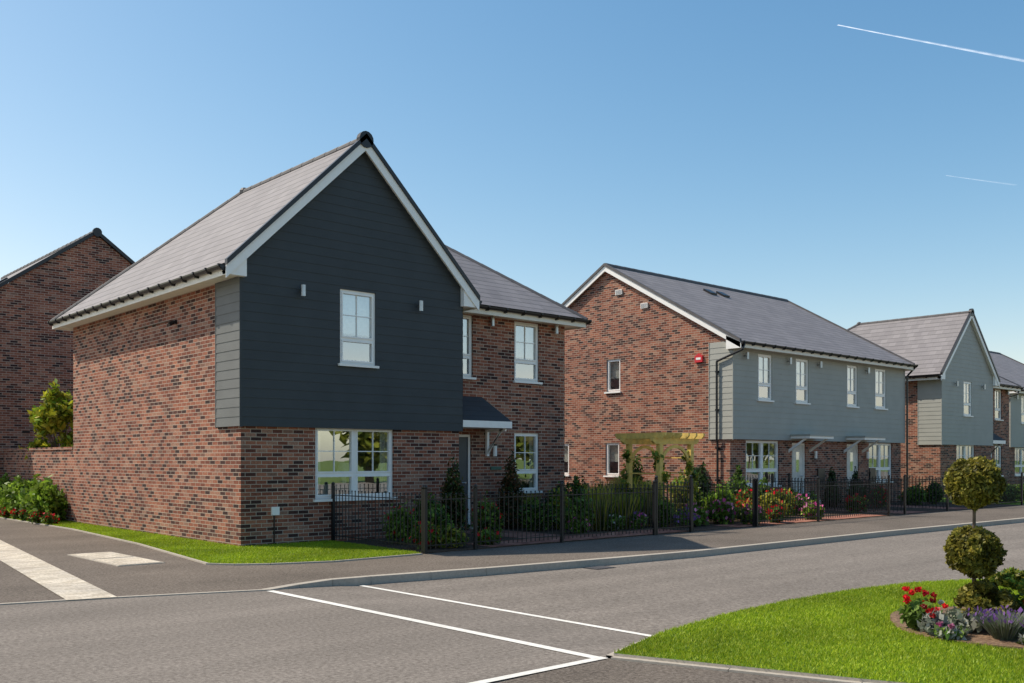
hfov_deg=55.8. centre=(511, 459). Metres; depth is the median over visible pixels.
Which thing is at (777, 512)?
flowering shrub
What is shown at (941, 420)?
cladding
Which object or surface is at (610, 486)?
ornamental grass
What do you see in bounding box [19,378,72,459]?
garden tree
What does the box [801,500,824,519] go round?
flowering shrub
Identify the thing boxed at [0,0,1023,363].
sky
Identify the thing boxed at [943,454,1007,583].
topiary tree
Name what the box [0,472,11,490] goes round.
hedge shrub
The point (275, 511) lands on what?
fittings
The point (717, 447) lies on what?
gutters
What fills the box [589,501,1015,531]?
garden bed
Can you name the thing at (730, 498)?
garden shrub
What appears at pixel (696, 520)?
flowering shrub
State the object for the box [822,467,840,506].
conifer
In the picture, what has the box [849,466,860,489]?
conifer
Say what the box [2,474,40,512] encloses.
hedge shrub
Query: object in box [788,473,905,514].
iron railing
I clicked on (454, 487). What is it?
conifer
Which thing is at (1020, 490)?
iron railing
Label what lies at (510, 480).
conifer
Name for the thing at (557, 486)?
garden shrub
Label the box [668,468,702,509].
garden shrub
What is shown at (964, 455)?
frames
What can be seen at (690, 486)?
iron gate
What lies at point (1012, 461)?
walls
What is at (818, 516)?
iron railing
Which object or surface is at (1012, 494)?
garden shrub
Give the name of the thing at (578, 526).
garden shrub
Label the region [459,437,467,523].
door
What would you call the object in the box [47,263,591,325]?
gutters
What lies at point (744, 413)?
cladding
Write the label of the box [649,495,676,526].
garden shrub
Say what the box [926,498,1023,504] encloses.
lawn
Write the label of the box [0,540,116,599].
paving strip
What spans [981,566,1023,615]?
box shrub
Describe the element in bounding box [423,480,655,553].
iron railing
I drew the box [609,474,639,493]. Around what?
ornamental grass
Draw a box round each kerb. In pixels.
[0,517,422,565]
[0,518,1023,604]
[606,619,868,682]
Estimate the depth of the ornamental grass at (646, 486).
23.73 m
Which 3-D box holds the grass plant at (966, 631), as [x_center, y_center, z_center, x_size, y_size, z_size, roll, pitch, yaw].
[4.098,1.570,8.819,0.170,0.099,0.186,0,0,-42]
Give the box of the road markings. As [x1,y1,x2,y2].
[268,585,650,682]
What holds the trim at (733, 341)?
attached to the walls at (655, 347)
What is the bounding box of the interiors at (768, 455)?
[565,357,887,482]
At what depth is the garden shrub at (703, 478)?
27.40 m
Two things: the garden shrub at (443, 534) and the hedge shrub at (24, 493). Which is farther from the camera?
the hedge shrub at (24, 493)
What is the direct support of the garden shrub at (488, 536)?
on the garden bed at (433, 549)
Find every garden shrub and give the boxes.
[409,492,445,520]
[416,503,453,530]
[432,523,468,547]
[478,527,501,544]
[518,494,555,530]
[540,476,570,525]
[546,482,573,528]
[554,490,594,532]
[564,474,591,502]
[569,516,590,533]
[588,479,608,495]
[603,513,625,530]
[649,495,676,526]
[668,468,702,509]
[694,461,716,506]
[699,480,737,520]
[717,477,750,495]
[751,477,771,496]
[758,492,784,519]
[845,482,873,505]
[899,482,927,504]
[924,481,944,503]
[999,485,1018,502]
[1008,483,1023,500]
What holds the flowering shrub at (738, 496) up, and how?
on the garden bed at (702, 527)
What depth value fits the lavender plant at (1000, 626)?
8.60 m
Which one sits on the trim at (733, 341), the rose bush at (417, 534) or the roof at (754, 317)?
the roof at (754, 317)
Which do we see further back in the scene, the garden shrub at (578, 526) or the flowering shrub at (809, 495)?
the flowering shrub at (809, 495)
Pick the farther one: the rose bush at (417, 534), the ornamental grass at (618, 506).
the ornamental grass at (618, 506)
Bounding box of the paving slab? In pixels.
[67,552,164,565]
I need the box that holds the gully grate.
[585,566,615,569]
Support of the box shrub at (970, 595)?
on the flower bed at (983, 636)
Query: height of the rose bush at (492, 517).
1.031 m
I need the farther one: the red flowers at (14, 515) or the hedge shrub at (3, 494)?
the hedge shrub at (3, 494)
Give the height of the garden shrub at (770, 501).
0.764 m
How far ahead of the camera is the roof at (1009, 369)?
56.99 m
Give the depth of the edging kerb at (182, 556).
16.36 m
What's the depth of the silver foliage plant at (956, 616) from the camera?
8.98 m
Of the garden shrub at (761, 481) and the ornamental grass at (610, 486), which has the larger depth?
the garden shrub at (761, 481)
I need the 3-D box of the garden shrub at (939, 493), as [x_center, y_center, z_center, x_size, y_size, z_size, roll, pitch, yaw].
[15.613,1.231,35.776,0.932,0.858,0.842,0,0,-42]
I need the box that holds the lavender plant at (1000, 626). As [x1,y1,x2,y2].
[968,605,1023,640]
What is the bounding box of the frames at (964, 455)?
[957,381,1003,475]
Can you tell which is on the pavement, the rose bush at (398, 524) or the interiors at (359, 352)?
the interiors at (359, 352)
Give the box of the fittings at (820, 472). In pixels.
[615,289,875,486]
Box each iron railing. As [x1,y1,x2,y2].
[331,482,423,552]
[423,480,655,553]
[574,483,688,527]
[636,478,754,526]
[755,475,889,526]
[771,473,883,512]
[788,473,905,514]
[835,472,948,510]
[869,472,980,508]
[981,472,1022,508]
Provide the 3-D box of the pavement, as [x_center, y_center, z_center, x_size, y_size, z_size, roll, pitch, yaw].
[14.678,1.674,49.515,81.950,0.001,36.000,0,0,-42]
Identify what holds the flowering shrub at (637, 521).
on the garden bed at (433, 549)
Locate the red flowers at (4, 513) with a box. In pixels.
[0,507,10,517]
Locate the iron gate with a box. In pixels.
[655,475,692,534]
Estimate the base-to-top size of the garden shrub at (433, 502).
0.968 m
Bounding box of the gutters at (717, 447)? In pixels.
[715,340,917,488]
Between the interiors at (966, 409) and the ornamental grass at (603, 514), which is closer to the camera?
the ornamental grass at (603, 514)
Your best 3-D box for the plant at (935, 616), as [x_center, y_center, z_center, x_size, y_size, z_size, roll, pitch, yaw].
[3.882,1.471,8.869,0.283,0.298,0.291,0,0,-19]
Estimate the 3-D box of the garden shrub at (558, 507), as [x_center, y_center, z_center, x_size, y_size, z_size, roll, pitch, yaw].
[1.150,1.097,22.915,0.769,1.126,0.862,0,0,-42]
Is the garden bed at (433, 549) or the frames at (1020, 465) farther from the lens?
the frames at (1020, 465)
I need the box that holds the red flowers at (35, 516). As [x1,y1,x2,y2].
[29,511,42,523]
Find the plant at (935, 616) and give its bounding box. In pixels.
[917,603,951,634]
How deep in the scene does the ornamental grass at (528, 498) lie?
23.32 m
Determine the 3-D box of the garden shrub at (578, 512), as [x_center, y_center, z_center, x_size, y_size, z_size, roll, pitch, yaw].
[1.409,1.167,21.663,0.966,0.985,0.616,0,0,-6]
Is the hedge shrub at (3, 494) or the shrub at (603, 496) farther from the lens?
the hedge shrub at (3, 494)
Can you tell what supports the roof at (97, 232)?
on the walls at (36, 353)
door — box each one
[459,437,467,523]
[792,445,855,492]
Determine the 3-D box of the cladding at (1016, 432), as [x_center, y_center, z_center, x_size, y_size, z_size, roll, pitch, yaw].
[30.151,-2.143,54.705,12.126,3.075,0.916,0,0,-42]
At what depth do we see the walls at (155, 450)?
21.17 m
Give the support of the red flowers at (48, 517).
on the lawn at (257, 556)
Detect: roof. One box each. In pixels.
[0,228,131,282]
[50,131,587,421]
[606,263,910,363]
[847,308,1021,440]
[989,351,1023,388]
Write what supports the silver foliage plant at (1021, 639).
on the flower bed at (983, 636)
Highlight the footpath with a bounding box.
[497,659,827,682]
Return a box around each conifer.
[439,451,469,533]
[495,445,525,528]
[632,454,649,490]
[731,462,745,485]
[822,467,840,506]
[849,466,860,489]
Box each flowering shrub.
[628,511,646,529]
[673,507,701,525]
[681,502,708,525]
[707,498,738,523]
[732,485,760,506]
[735,498,758,519]
[736,503,766,524]
[765,504,784,522]
[766,488,796,517]
[791,492,816,515]
[801,491,820,504]
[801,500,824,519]
[844,493,868,512]
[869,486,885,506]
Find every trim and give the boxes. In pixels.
[0,232,134,286]
[52,133,585,455]
[562,263,914,452]
[905,313,1020,452]
[1001,354,1023,393]
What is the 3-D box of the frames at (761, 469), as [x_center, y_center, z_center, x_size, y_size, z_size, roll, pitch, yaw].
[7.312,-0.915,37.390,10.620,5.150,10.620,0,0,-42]
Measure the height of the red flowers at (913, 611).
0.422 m
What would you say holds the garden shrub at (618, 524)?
on the garden bed at (433, 549)
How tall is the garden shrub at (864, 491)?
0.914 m
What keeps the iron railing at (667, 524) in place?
on the garden bed at (433, 549)
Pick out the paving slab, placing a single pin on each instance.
(114, 559)
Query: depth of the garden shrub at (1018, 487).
37.83 m
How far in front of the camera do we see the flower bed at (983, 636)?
8.75 m
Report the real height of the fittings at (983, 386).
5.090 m
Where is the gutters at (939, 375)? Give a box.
[905,374,1023,388]
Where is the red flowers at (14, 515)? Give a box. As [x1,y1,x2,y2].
[9,508,19,518]
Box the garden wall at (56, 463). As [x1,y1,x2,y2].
[3,447,72,521]
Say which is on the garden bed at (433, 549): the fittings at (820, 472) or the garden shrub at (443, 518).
the garden shrub at (443, 518)
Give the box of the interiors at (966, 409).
[957,384,998,467]
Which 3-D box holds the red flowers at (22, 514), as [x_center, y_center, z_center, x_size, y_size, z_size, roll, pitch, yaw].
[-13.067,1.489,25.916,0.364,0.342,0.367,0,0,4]
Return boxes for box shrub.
[953,578,1018,627]
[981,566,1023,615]
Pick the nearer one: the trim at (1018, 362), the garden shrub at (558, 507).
the garden shrub at (558, 507)
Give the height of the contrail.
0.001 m
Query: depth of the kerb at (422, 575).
15.74 m
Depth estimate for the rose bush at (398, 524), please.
18.80 m
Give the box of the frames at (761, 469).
[565,354,892,492]
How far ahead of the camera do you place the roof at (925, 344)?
43.60 m
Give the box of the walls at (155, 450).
[73,284,564,545]
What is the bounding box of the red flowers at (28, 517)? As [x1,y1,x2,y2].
[25,513,31,521]
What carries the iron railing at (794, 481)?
on the garden bed at (702, 527)
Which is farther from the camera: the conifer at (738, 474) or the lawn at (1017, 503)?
the lawn at (1017, 503)
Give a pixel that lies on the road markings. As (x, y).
(593, 658)
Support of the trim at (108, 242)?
attached to the walls at (36, 353)
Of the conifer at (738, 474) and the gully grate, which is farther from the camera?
the conifer at (738, 474)
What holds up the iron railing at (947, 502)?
on the garden bed at (702, 527)
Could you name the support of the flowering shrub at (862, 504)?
on the garden bed at (702, 527)
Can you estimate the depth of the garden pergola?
24.80 m
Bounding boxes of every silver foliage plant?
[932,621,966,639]
[938,599,981,633]
[1016,633,1023,644]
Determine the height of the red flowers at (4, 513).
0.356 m
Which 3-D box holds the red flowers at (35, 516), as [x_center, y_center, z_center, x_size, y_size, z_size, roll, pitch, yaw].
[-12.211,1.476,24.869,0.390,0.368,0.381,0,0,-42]
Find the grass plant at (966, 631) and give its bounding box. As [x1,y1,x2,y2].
[958,625,970,635]
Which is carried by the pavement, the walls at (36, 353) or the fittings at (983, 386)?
the walls at (36, 353)
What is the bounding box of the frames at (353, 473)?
[313,289,542,529]
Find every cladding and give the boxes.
[215,152,462,430]
[709,341,904,442]
[917,321,992,445]
[1009,393,1023,446]
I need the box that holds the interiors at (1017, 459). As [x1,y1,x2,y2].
[1015,397,1023,473]
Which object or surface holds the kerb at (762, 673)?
on the road
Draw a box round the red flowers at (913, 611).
[897,586,942,629]
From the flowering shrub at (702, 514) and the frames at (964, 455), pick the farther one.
the frames at (964, 455)
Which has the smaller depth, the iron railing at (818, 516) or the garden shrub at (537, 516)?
the garden shrub at (537, 516)
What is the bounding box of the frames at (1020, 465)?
[1015,396,1023,475]
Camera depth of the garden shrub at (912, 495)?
34.96 m
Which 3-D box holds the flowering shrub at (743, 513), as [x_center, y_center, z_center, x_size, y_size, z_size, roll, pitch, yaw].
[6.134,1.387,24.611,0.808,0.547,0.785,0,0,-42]
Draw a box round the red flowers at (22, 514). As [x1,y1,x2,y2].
[18,508,27,520]
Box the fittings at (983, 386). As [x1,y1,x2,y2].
[955,381,1008,457]
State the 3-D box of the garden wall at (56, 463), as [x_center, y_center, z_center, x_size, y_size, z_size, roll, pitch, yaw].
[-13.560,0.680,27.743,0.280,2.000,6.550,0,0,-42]
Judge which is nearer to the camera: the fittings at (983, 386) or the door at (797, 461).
the door at (797, 461)
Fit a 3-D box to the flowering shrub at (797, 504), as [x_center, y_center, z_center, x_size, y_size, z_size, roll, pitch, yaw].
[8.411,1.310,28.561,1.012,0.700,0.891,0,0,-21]
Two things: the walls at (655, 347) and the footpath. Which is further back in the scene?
the walls at (655, 347)
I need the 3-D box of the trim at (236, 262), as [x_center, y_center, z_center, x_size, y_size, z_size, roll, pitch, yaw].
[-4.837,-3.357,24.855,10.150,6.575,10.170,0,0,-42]
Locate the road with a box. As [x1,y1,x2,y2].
[0,522,1023,682]
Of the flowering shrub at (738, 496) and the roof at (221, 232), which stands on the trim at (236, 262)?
the roof at (221, 232)
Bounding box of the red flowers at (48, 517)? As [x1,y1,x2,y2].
[39,512,59,524]
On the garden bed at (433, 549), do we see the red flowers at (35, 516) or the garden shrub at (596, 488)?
the garden shrub at (596, 488)
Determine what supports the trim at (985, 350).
on the walls at (929, 461)
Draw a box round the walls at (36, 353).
[0,236,130,477]
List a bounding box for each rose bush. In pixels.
[381,501,417,543]
[409,521,436,548]
[470,490,505,533]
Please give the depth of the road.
10.34 m
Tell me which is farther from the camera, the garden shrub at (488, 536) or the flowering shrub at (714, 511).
the flowering shrub at (714, 511)
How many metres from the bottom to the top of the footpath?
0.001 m
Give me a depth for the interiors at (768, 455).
33.52 m
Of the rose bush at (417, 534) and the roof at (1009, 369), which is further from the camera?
the roof at (1009, 369)
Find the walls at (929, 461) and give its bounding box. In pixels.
[901,381,1008,497]
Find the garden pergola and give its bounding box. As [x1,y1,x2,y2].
[615,432,704,504]
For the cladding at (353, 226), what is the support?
attached to the walls at (155, 450)
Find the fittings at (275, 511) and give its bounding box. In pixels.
[134,284,557,543]
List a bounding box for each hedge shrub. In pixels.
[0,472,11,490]
[0,473,23,511]
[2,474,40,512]
[15,475,56,512]
[24,478,68,519]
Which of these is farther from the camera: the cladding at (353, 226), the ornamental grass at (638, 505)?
the ornamental grass at (638, 505)
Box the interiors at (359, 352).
[318,294,533,494]
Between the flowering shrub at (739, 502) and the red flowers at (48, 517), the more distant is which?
the flowering shrub at (739, 502)
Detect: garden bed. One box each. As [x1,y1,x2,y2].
[340,524,693,552]
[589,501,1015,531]
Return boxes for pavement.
[0,504,1023,602]
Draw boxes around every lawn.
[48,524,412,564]
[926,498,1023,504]
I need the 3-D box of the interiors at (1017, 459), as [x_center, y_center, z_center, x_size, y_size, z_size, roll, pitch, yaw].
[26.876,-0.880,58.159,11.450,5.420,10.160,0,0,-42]
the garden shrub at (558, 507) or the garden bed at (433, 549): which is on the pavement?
the garden bed at (433, 549)
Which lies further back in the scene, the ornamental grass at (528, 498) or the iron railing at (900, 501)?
the iron railing at (900, 501)
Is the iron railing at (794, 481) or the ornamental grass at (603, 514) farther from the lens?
the iron railing at (794, 481)
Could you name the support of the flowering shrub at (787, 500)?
on the garden bed at (702, 527)
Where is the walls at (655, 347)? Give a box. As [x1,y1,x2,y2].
[565,272,900,505]
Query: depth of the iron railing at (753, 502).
24.38 m
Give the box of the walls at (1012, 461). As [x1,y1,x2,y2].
[1009,447,1023,484]
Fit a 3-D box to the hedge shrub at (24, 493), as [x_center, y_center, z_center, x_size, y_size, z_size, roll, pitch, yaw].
[-12.788,1.033,26.106,1.041,1.254,1.341,0,0,-42]
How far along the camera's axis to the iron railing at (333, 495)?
18.19 m
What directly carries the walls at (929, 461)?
on the pavement
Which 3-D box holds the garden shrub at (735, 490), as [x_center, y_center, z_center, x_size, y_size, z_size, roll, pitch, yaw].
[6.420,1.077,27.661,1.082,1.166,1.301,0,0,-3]
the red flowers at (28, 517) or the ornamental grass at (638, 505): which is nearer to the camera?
the ornamental grass at (638, 505)
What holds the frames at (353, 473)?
attached to the walls at (155, 450)
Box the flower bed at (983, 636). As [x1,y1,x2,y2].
[890,606,1023,649]
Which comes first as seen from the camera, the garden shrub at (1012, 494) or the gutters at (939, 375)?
the garden shrub at (1012, 494)
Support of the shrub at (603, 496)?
on the garden bed at (433, 549)
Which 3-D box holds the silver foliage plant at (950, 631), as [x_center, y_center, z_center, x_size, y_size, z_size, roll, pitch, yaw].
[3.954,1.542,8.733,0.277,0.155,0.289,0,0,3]
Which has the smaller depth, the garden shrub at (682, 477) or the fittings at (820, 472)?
the garden shrub at (682, 477)
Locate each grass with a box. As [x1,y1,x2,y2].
[519,492,542,527]
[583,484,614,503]
[587,497,616,530]
[596,478,625,496]
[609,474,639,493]
[610,492,639,528]
[616,491,646,526]
[632,478,665,525]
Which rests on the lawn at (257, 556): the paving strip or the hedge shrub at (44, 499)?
the hedge shrub at (44, 499)
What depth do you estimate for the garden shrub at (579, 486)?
23.64 m

